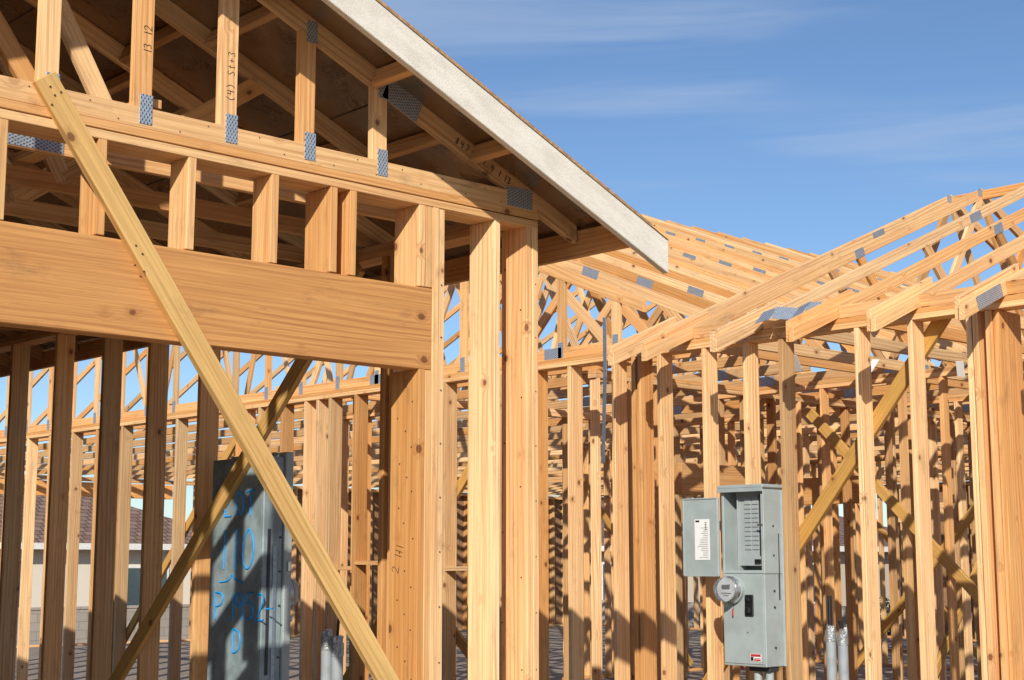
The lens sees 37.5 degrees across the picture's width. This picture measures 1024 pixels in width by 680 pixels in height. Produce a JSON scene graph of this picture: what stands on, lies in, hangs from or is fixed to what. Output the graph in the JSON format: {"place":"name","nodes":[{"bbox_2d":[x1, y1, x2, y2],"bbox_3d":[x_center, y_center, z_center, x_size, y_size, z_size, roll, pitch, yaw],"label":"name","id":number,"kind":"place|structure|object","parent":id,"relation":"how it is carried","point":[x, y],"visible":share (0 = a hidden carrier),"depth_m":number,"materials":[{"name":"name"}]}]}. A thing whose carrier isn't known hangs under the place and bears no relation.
{"place":"outdoors","nodes":[
{"label":"outdoors","id":0,"kind":"place"},
{"bbox_2d":[0,549,190,607],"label":"walls","id":1,"kind":"structure","parent":0,"point":[134,567],"depth_m":42.81,"materials":[{"name":"paint"}]},
{"bbox_2d":[0,542,186,549],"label":"fascia","id":2,"kind":"structure","parent":1,"relation":"attached to","point":[84,546],"depth_m":42.41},
{"bbox_2d":[0,473,191,543],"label":"roof","id":3,"kind":"structure","parent":1,"relation":"on","point":[86,511],"depth_m":44.34,"materials":[{"name":"tile"}]},
{"bbox_2d":[0,0,1023,526],"label":"sky","id":4,"kind":"structure","parent":0,"point":[806,126],"materials":[{"name":"blue"}]},
{"bbox_2d":[601,551,889,606],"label":"walls","id":5,"kind":"structure","parent":0,"point":[843,584],"depth_m":50.41,"materials":[{"name":"paint"}]},
{"bbox_2d":[601,494,887,546],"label":"roof","id":6,"kind":"structure","parent":5,"relation":"on","point":[841,527],"depth_m":52.26,"materials":[{"name":"tile"}]},
{"bbox_2d":[601,546,887,551],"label":"fascia","id":7,"kind":"structure","parent":5,"relation":"attached to","point":[841,549],"depth_m":49.80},
{"bbox_3d":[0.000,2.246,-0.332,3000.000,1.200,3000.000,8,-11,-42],"label":"ground","id":8,"kind":"structure","parent":0,"visible":0},
{"bbox_2d":[16,600,890,645],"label":"block wall","id":9,"kind":"structure","parent":8,"relation":"on","point":[81,632],"depth_m":35.99,"materials":[{"name":"concrete"}]},
{"bbox_2d":[0,0,1023,679],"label":"timber house frame","id":10,"kind":"object","parent":8,"relation":"on","point":[210,184],"visible":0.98,"depth_m":9.57,"materials":[{"name":"brown wood"}]},
{"bbox_2d":[207,452,299,679],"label":"electrical panel","id":11,"kind":"object","parent":10,"relation":"on","point":[254,595],"visible":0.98,"depth_m":8.99,"materials":[{"name":"grey metal"}]},
{"bbox_2d":[320,617,343,679],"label":"conduit pipe","id":12,"kind":"object","parent":10,"relation":"on","point":[332,650],"visible":0.98,"depth_m":8.38,"materials":[{"name":"grey plastic"}]},
{"bbox_2d":[682,484,786,679],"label":"electrical panel","id":13,"kind":"object","parent":10,"relation":"attached to","point":[749,588],"visible":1,"depth_m":10.38,"materials":[{"name":"grey metal"}]},
{"bbox_2d":[825,596,848,679],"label":"conduit pipe","id":14,"kind":"object","parent":10,"relation":"attached to","point":[831,639],"visible":1,"depth_m":10.06,"materials":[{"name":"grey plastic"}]},
{"bbox_2d":[844,597,890,635],"bbox_3d":[8.415,6.509,34.207,1.809,1.545,1.688,8,-11,-42],"label":"shrub","id":15,"kind":"object","parent":8,"relation":"on","point":[888,632],"visible":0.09,"depth_m":34.29,"materials":[{"name":"green plant"}]}
]}

